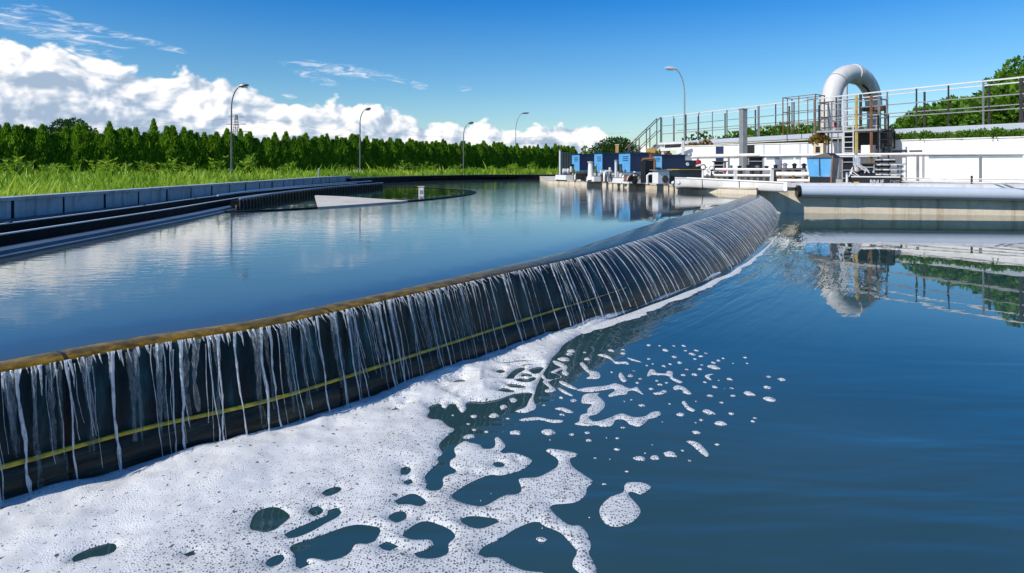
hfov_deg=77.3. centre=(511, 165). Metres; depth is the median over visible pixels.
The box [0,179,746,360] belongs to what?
water
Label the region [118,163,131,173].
weed
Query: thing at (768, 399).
foam fleck
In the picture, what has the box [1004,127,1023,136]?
shrub
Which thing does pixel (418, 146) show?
hedge conifer
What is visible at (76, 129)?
hedge conifer
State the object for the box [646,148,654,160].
ochre board
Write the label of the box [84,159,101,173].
weed
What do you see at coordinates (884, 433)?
water
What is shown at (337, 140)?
hedge conifer
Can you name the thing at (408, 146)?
hedge conifer
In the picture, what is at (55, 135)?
hedge conifer
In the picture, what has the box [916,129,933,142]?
shrub
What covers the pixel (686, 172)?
teal container
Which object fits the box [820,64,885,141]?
gooseneck pipe
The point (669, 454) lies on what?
foam fleck
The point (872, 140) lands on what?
ladder tower
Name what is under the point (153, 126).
cypress
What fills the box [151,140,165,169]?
hedge conifer
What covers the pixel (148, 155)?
hedge conifer
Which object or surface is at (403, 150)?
hedge conifer
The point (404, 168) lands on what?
weed
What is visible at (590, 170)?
white cone
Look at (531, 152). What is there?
hedge conifer
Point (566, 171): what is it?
pump motor
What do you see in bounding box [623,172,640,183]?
flywheel
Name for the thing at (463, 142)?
street lamp
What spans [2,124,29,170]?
hedge conifer
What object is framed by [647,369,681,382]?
foam island
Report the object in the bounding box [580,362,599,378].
foam island
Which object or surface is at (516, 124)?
street lamp
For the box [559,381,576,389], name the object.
foam island
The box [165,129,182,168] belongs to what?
hedge conifer
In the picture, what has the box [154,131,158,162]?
hedge conifer
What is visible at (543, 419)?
foam island
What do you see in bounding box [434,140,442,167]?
hedge conifer
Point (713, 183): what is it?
pipe
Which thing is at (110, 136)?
hedge conifer
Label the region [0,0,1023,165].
sky
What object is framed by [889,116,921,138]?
shrub
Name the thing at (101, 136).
hedge conifer
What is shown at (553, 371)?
foam island
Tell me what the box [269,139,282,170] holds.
hedge conifer
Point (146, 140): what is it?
hedge conifer
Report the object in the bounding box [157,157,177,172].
weed
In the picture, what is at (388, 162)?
hedge conifer
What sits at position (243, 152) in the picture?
hedge conifer
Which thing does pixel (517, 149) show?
hedge conifer
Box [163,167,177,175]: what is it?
weed
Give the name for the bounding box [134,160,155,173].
weed
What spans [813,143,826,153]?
planter box
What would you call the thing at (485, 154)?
hedge conifer
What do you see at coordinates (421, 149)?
hedge conifer
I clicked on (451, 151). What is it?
hedge conifer
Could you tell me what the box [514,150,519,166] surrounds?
hedge conifer
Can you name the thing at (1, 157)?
hedge conifer
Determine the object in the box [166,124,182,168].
hedge conifer
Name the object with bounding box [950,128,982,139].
shrub
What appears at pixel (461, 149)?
hedge conifer
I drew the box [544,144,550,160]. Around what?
hedge conifer
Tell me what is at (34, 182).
grass
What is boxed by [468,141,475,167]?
hedge conifer
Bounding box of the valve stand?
[700,164,710,177]
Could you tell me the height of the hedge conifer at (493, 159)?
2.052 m
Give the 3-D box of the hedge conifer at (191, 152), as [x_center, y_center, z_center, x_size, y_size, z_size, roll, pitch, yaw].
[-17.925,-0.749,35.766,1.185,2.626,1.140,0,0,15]
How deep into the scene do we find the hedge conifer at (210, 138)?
35.99 m
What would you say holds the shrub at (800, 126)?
on the embankment
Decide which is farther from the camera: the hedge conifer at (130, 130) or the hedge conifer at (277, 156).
the hedge conifer at (277, 156)
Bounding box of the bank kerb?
[0,205,237,258]
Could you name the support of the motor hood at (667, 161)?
on the yard at (553, 177)
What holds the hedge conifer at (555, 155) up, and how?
on the ground at (509, 176)
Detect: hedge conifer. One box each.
[0,122,10,171]
[0,124,3,170]
[0,140,5,170]
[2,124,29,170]
[10,124,31,169]
[22,125,36,169]
[27,127,42,168]
[29,128,43,170]
[32,123,52,171]
[35,131,51,167]
[46,134,60,168]
[48,131,66,165]
[51,132,69,169]
[58,126,71,170]
[65,127,74,162]
[66,123,85,170]
[68,133,88,171]
[74,122,90,168]
[76,131,95,170]
[82,131,101,171]
[88,133,106,166]
[92,133,108,163]
[100,127,121,169]
[109,129,124,170]
[113,127,129,167]
[120,126,133,170]
[126,127,143,171]
[128,127,135,168]
[136,136,155,171]
[137,131,154,170]
[147,131,160,169]
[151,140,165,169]
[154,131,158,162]
[155,133,168,170]
[156,124,173,169]
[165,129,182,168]
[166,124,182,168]
[175,126,194,170]
[183,129,199,170]
[184,129,195,168]
[191,135,206,169]
[200,132,209,170]
[203,134,220,171]
[210,131,225,169]
[220,149,229,171]
[221,128,236,168]
[225,133,242,170]
[229,135,244,171]
[234,139,247,168]
[242,133,254,169]
[247,131,257,163]
[254,138,261,168]
[254,138,264,170]
[260,137,270,167]
[260,138,270,169]
[262,137,275,169]
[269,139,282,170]
[271,131,282,168]
[278,141,289,169]
[280,131,290,164]
[286,140,298,168]
[291,136,299,167]
[293,139,304,169]
[297,135,307,170]
[299,135,307,171]
[302,132,313,170]
[310,138,319,169]
[312,136,325,169]
[314,137,326,169]
[319,134,327,167]
[324,133,333,166]
[324,145,332,169]
[330,141,343,170]
[334,135,343,165]
[339,136,348,167]
[342,137,352,170]
[345,137,352,169]
[348,133,358,169]
[351,134,362,169]
[358,142,369,170]
[364,136,374,169]
[367,146,375,169]
[371,138,378,165]
[374,138,382,166]
[375,146,386,171]
[377,139,386,168]
[381,138,387,167]
[385,141,392,168]
[386,145,392,169]
[387,137,395,163]
[390,141,400,168]
[394,138,404,166]
[398,138,408,169]
[403,142,409,169]
[406,142,414,169]
[411,139,419,167]
[415,140,422,166]
[418,141,426,162]
[418,143,427,167]
[423,141,433,169]
[430,141,437,167]
[431,144,438,168]
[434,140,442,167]
[438,142,445,169]
[441,138,448,168]
[444,140,450,169]
[448,143,455,168]
[451,143,458,167]
[455,144,462,168]
[459,143,467,168]
[464,141,469,168]
[466,144,475,168]
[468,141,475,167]
[472,145,479,168]
[475,143,482,167]
[477,144,484,168]
[480,143,486,167]
[481,140,490,167]
[485,143,490,168]
[488,145,495,167]
[491,150,495,167]
[492,141,498,166]
[492,147,497,167]
[495,143,502,169]
[498,142,503,167]
[500,142,506,167]
[506,146,513,165]
[510,145,515,165]
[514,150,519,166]
[515,142,521,167]
[519,147,524,168]
[520,148,526,167]
[523,146,528,167]
[528,146,534,164]
[532,148,537,166]
[536,149,542,167]
[540,148,545,168]
[542,148,546,168]
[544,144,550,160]
[548,146,553,166]
[551,147,557,168]
[554,147,558,166]
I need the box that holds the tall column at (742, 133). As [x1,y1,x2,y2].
[738,108,747,173]
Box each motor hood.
[571,154,593,179]
[593,153,618,180]
[619,152,649,172]
[652,154,686,169]
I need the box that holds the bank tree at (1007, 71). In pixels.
[977,55,1023,92]
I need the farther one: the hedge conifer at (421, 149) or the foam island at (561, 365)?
the hedge conifer at (421, 149)
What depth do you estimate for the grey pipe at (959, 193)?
13.08 m
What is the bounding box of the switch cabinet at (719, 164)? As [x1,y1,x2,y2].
[712,161,727,173]
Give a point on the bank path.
(19, 218)
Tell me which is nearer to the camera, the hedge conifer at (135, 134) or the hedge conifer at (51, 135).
the hedge conifer at (51, 135)
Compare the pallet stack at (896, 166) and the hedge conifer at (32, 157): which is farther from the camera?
the hedge conifer at (32, 157)
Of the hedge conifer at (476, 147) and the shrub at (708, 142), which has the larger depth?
the hedge conifer at (476, 147)
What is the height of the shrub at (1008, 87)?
2.496 m
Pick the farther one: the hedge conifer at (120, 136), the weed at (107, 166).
the hedge conifer at (120, 136)
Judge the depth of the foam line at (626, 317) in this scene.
4.65 m
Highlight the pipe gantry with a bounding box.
[658,141,686,154]
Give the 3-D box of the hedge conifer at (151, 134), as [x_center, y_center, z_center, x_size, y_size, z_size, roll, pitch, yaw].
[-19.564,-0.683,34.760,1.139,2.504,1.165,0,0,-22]
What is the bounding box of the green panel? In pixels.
[561,152,571,173]
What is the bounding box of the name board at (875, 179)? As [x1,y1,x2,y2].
[851,176,904,182]
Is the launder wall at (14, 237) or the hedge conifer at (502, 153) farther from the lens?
the hedge conifer at (502, 153)
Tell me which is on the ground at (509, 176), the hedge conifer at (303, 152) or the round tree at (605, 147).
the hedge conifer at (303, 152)
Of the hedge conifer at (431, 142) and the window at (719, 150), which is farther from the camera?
the hedge conifer at (431, 142)
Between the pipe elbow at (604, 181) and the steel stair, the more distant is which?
the steel stair
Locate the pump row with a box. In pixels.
[728,163,806,181]
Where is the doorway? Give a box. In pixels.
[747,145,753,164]
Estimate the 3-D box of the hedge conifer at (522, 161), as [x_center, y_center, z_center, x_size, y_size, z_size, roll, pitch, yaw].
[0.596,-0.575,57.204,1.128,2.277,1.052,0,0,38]
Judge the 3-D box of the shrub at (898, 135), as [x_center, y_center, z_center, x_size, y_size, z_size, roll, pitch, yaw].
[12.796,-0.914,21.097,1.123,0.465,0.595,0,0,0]
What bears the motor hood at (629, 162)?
on the yard at (553, 177)
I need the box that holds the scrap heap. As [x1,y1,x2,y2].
[843,156,875,180]
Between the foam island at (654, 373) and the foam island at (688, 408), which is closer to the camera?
the foam island at (688, 408)
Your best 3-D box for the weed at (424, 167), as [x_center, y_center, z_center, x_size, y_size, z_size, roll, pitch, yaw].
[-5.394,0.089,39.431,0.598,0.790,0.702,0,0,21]
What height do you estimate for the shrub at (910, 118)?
1.794 m
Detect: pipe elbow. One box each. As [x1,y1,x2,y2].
[602,170,611,182]
[645,173,651,184]
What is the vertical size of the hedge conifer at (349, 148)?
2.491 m
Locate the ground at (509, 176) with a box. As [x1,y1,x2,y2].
[315,166,623,183]
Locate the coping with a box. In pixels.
[347,174,555,183]
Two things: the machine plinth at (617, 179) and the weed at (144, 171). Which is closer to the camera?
the machine plinth at (617, 179)
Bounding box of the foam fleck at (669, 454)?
[664,451,676,456]
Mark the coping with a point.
(386, 179)
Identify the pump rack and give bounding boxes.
[746,156,764,173]
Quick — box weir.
[0,194,776,508]
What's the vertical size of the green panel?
0.900 m
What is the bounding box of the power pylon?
[226,114,247,134]
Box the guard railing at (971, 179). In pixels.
[900,175,1023,183]
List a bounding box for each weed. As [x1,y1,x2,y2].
[1,155,31,175]
[18,160,35,173]
[44,163,54,173]
[49,163,69,174]
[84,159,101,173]
[95,159,113,173]
[97,165,118,176]
[98,157,119,176]
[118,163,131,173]
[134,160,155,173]
[139,163,154,174]
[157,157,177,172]
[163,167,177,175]
[168,162,183,173]
[182,162,195,174]
[208,155,228,173]
[233,153,255,173]
[243,156,258,170]
[276,166,289,173]
[279,161,297,172]
[399,160,410,169]
[408,163,418,170]
[419,161,428,170]
[507,164,515,171]
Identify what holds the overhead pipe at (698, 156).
on the yard at (553, 177)
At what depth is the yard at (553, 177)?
18.75 m
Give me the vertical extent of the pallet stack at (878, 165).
0.638 m
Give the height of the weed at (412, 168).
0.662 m
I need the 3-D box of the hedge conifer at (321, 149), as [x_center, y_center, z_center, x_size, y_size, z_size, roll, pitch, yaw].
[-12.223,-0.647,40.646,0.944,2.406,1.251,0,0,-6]
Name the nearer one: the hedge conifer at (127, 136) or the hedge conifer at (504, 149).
the hedge conifer at (127, 136)
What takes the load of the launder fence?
on the bank kerb
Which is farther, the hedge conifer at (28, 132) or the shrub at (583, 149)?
the shrub at (583, 149)
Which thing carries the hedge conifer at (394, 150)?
on the ground at (509, 176)
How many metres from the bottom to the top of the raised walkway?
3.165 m
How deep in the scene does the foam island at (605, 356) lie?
3.29 m
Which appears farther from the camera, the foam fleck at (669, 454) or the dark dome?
the dark dome
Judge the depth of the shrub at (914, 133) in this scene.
20.71 m
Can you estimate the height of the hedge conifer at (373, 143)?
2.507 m
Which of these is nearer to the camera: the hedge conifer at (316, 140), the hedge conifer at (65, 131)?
the hedge conifer at (65, 131)
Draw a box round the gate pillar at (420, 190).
[418,186,424,195]
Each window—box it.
[716,146,723,160]
[766,157,783,158]
[929,155,948,157]
[949,155,971,157]
[972,155,996,157]
[997,155,1022,157]
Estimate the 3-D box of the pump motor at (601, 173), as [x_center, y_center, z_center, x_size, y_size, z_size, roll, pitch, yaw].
[2.656,0.245,18.157,0.319,0.415,0.198,0,0,16]
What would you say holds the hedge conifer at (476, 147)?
on the ground at (509, 176)
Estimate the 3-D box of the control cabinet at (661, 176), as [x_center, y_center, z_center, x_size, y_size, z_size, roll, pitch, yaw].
[3.418,0.228,14.700,0.420,0.365,0.280,0,0,-23]
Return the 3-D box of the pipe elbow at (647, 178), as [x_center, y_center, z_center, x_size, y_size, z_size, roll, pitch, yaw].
[3.285,0.299,15.183,0.245,0.321,0.110,0,0,14]
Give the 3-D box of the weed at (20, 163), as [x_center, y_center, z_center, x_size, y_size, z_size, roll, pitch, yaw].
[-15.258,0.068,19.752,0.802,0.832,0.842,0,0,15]
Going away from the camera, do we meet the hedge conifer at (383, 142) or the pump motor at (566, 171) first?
the pump motor at (566, 171)
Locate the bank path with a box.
[0,185,316,221]
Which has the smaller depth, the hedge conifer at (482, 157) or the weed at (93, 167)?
the weed at (93, 167)
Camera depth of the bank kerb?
5.29 m
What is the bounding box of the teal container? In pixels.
[667,168,702,183]
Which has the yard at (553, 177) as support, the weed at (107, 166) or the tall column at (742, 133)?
the tall column at (742, 133)
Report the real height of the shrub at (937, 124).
1.614 m
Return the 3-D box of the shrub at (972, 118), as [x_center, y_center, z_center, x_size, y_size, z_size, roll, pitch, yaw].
[17.906,-1.911,22.546,3.469,2.106,2.506,0,0,-25]
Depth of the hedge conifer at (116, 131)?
33.42 m
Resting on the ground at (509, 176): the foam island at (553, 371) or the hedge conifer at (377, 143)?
the hedge conifer at (377, 143)
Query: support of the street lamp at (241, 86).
on the ground at (509, 176)
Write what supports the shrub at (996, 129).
on the embankment
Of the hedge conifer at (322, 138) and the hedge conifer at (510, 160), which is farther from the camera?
the hedge conifer at (510, 160)
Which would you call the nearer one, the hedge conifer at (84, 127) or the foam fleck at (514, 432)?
the foam fleck at (514, 432)
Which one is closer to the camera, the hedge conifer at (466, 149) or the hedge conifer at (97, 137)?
the hedge conifer at (97, 137)
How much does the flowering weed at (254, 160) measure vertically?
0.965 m
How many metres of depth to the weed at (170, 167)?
24.91 m
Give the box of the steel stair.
[625,117,660,151]
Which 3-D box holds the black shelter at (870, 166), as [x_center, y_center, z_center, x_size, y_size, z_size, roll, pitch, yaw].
[9.941,0.184,17.904,0.416,0.531,0.480,0,0,27]
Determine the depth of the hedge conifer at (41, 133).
31.61 m
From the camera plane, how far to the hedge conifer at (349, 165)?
41.81 m
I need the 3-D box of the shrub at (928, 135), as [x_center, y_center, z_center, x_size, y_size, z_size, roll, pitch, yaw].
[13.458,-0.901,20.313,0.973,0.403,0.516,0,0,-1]
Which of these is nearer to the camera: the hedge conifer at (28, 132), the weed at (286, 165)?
the weed at (286, 165)
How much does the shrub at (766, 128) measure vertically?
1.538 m
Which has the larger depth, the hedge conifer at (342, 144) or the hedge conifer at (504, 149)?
the hedge conifer at (504, 149)
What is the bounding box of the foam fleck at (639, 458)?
[633,456,644,460]
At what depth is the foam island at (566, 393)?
2.81 m
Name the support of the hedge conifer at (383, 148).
on the ground at (509, 176)
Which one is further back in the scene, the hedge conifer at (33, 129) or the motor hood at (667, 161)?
the hedge conifer at (33, 129)
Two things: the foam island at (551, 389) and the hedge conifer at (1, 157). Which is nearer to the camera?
the foam island at (551, 389)
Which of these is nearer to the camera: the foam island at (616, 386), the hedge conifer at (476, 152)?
the foam island at (616, 386)
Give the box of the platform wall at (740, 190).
[540,176,756,194]
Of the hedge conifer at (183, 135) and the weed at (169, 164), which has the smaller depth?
the weed at (169, 164)
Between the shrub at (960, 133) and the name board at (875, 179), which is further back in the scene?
the shrub at (960, 133)
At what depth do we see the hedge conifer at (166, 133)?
34.81 m
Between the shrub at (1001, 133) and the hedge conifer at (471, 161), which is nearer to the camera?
the shrub at (1001, 133)
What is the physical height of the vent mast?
3.350 m
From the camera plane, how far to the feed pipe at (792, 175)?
16.34 m
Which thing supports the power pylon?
on the ground at (509, 176)
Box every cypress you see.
[103,120,112,134]
[147,118,159,136]
[237,128,243,138]
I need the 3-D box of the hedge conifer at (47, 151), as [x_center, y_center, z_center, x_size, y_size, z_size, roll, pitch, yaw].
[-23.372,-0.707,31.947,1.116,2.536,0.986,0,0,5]
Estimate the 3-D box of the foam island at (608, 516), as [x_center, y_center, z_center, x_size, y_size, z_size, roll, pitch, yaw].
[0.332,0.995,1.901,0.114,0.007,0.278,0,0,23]
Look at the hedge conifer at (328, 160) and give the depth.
40.76 m
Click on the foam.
(66, 501)
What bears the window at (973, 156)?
in the white wall at (967, 166)
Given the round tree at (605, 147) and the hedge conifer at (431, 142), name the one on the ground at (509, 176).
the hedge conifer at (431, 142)
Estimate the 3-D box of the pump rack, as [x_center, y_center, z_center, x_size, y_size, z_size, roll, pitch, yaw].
[7.371,0.080,19.366,0.529,0.741,0.380,0,0,20]
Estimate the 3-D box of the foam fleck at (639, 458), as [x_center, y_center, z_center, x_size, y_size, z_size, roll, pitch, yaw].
[0.435,0.997,2.185,0.040,0.004,0.033,0,0,-2]
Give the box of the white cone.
[586,161,593,179]
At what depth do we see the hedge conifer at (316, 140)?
40.33 m
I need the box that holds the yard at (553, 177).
[542,173,1023,195]
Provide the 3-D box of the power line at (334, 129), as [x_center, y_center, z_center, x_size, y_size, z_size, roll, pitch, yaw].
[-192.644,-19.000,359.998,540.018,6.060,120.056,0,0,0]
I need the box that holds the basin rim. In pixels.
[223,187,475,211]
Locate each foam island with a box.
[520,417,562,422]
[541,367,562,381]
[543,380,555,391]
[553,361,568,375]
[555,407,572,412]
[558,388,572,395]
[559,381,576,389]
[575,393,660,426]
[577,383,642,396]
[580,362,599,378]
[598,354,628,364]
[599,482,650,526]
[619,373,626,381]
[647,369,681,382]
[653,390,667,394]
[673,385,690,393]
[682,401,694,411]
[687,441,708,456]
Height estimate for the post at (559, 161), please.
0.993 m
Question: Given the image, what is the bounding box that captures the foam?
[0,272,720,572]
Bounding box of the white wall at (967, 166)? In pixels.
[677,136,1023,181]
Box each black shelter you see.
[841,157,854,181]
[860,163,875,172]
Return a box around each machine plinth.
[555,174,572,179]
[579,176,608,181]
[612,177,644,183]
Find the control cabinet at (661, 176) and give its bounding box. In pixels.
[650,168,671,183]
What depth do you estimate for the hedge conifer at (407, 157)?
45.53 m
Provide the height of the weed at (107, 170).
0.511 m
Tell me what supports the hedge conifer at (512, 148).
on the ground at (509, 176)
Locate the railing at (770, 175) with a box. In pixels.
[701,168,773,180]
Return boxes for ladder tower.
[817,95,895,179]
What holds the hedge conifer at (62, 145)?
on the ground at (509, 176)
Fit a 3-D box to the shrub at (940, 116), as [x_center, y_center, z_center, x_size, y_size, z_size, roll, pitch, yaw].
[16.897,-1.796,24.948,2.005,2.059,2.776,0,0,6]
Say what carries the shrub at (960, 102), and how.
on the embankment
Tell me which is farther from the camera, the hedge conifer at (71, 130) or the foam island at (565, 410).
the hedge conifer at (71, 130)
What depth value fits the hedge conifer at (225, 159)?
36.44 m
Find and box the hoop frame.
[641,157,655,182]
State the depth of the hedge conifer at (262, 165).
38.00 m
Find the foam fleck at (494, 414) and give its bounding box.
[489,413,498,417]
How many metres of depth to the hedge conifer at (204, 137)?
35.92 m
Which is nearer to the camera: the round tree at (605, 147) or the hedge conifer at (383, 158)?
the round tree at (605, 147)
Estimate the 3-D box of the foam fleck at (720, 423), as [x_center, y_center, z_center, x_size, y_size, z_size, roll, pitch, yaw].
[0.807,0.996,2.482,0.047,0.005,0.040,0,0,-17]
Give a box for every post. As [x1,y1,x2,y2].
[559,150,560,173]
[614,160,617,176]
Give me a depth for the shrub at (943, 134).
20.01 m
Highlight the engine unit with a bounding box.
[685,160,709,172]
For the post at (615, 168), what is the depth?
17.27 m
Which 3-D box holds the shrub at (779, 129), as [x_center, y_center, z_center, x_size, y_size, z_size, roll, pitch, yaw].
[12.884,-1.325,30.541,2.160,1.692,2.650,0,0,-3]
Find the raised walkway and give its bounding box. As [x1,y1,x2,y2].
[661,76,1023,152]
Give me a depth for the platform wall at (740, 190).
15.99 m
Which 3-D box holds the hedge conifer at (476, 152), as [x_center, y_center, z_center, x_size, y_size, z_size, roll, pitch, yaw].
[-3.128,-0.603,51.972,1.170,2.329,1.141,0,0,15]
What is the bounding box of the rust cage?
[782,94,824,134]
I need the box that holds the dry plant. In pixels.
[808,130,830,144]
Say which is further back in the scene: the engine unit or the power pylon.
the power pylon
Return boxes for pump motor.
[562,167,571,174]
[600,167,610,181]
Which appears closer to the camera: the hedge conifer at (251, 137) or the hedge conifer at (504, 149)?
the hedge conifer at (251, 137)
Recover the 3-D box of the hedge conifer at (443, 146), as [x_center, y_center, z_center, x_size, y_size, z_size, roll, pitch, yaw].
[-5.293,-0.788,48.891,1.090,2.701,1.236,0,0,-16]
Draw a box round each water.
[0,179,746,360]
[0,195,779,507]
[0,213,1023,572]
[235,187,469,209]
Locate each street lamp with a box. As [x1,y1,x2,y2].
[230,84,248,172]
[359,108,370,169]
[463,122,473,168]
[515,112,527,145]
[665,66,684,141]
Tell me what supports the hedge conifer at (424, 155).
on the ground at (509, 176)
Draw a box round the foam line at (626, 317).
[580,232,779,333]
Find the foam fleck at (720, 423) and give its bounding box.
[714,421,726,425]
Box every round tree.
[38,117,99,134]
[589,136,640,165]
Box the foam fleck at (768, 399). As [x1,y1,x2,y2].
[763,397,775,401]
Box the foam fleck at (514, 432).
[510,430,519,434]
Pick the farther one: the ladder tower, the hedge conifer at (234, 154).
the hedge conifer at (234, 154)
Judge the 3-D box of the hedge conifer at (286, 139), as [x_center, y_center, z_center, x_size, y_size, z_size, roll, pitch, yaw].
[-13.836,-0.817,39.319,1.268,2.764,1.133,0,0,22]
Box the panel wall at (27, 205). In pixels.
[0,176,352,218]
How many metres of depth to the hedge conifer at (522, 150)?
57.39 m
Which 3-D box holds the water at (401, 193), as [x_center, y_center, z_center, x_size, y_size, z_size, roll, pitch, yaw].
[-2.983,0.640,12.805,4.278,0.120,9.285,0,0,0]
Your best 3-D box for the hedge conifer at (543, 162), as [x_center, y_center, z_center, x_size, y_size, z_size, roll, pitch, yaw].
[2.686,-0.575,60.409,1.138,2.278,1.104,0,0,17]
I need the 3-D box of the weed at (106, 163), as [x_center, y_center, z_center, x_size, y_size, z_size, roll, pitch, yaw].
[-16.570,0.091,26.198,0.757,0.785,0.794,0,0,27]
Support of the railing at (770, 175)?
on the yard at (553, 177)
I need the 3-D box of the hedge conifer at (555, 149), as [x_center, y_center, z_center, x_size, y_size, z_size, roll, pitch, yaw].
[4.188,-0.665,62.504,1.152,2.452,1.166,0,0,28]
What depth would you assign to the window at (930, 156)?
19.86 m
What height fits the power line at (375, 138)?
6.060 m
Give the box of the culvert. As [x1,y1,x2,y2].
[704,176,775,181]
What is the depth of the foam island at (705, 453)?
2.26 m
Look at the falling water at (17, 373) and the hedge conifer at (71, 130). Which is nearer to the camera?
the falling water at (17, 373)
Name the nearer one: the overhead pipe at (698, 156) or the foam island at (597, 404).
the foam island at (597, 404)
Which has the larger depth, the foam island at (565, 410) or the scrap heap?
the scrap heap
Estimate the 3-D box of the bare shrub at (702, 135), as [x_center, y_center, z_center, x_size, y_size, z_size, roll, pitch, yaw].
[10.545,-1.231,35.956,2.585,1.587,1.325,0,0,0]
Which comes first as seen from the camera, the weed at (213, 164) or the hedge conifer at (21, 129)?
the weed at (213, 164)
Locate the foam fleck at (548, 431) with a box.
[541,429,554,434]
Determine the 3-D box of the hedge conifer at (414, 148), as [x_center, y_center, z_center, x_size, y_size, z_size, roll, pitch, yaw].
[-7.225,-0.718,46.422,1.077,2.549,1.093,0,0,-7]
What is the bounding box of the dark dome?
[575,172,587,179]
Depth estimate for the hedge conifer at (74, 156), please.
32.36 m
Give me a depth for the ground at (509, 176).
45.06 m
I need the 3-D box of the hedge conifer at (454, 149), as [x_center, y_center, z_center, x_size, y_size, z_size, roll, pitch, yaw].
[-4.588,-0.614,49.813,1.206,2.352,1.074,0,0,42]
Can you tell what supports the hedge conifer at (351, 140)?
on the ground at (509, 176)
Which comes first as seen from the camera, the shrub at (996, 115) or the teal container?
the teal container
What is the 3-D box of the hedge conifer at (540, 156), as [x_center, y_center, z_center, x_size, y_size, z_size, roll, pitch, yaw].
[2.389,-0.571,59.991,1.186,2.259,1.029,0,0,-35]
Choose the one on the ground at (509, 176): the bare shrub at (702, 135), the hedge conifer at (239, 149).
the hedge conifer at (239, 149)
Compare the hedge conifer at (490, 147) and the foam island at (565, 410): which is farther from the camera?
the hedge conifer at (490, 147)
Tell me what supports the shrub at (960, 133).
on the embankment
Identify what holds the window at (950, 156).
in the white wall at (967, 166)
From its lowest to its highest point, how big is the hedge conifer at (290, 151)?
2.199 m
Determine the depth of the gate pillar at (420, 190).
12.55 m
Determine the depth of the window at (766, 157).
23.92 m
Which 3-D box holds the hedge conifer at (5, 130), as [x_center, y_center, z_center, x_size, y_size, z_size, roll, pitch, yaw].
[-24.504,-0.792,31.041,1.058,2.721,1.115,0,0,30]
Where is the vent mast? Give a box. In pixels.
[844,85,847,129]
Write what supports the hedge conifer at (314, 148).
on the ground at (509, 176)
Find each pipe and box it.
[675,177,787,191]
[692,153,759,167]
[760,153,874,167]
[776,172,809,182]
[795,185,1023,200]
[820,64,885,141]
[875,152,1023,181]
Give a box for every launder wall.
[0,183,356,232]
[0,184,366,245]
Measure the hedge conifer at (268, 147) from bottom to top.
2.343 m
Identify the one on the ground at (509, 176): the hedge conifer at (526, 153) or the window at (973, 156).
the hedge conifer at (526, 153)
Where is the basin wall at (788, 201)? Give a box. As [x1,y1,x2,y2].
[759,183,1023,215]
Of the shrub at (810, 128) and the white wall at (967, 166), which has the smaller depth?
the white wall at (967, 166)
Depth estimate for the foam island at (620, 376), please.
3.01 m
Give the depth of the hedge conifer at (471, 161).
51.07 m
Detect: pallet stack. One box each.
[875,159,882,175]
[883,159,895,175]
[890,164,903,182]
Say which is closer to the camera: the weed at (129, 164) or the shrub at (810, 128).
the weed at (129, 164)
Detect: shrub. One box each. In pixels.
[579,145,590,171]
[649,150,660,160]
[682,130,719,140]
[698,138,712,144]
[720,130,747,138]
[734,126,762,137]
[748,125,774,136]
[762,122,799,143]
[781,124,810,142]
[794,123,817,142]
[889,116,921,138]
[893,102,941,128]
[896,132,914,139]
[897,131,926,139]
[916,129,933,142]
[917,94,968,127]
[922,132,950,138]
[926,104,971,126]
[933,130,961,138]
[937,91,985,125]
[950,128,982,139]
[953,130,967,137]
[958,82,1018,125]
[961,84,1018,124]
[964,127,1001,137]
[970,76,1018,124]
[986,129,1017,136]
[987,126,1006,140]
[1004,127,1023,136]
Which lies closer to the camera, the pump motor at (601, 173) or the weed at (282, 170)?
the pump motor at (601, 173)
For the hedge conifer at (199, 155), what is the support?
on the ground at (509, 176)
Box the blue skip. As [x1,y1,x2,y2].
[805,153,840,182]
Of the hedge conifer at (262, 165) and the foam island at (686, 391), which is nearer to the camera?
the foam island at (686, 391)
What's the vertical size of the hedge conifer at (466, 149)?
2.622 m
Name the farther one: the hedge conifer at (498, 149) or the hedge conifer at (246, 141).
the hedge conifer at (498, 149)
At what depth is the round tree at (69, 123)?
45.72 m
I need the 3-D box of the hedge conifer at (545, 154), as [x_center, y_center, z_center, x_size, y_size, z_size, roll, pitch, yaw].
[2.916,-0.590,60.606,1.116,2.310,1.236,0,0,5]
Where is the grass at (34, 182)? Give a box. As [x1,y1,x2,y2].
[0,161,595,196]
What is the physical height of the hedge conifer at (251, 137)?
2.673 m
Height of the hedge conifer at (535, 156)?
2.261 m
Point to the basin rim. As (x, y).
(330, 201)
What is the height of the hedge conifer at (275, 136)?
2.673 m
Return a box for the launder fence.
[216,181,382,208]
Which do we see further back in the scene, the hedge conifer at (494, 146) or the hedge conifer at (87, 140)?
the hedge conifer at (494, 146)
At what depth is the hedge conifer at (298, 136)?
39.67 m
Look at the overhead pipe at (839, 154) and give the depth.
19.13 m
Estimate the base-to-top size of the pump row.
0.542 m
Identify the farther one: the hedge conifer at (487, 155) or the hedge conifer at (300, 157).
the hedge conifer at (487, 155)
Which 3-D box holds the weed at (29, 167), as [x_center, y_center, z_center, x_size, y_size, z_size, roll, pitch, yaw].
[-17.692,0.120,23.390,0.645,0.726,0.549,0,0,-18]
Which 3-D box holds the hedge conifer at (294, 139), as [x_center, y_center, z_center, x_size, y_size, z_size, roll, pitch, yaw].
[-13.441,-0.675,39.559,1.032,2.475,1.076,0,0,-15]
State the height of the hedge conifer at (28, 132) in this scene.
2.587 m
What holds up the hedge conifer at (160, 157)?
on the ground at (509, 176)
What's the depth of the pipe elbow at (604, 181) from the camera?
17.79 m
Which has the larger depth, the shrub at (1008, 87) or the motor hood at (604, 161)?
the shrub at (1008, 87)
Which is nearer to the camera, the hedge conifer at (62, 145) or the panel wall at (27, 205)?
the panel wall at (27, 205)

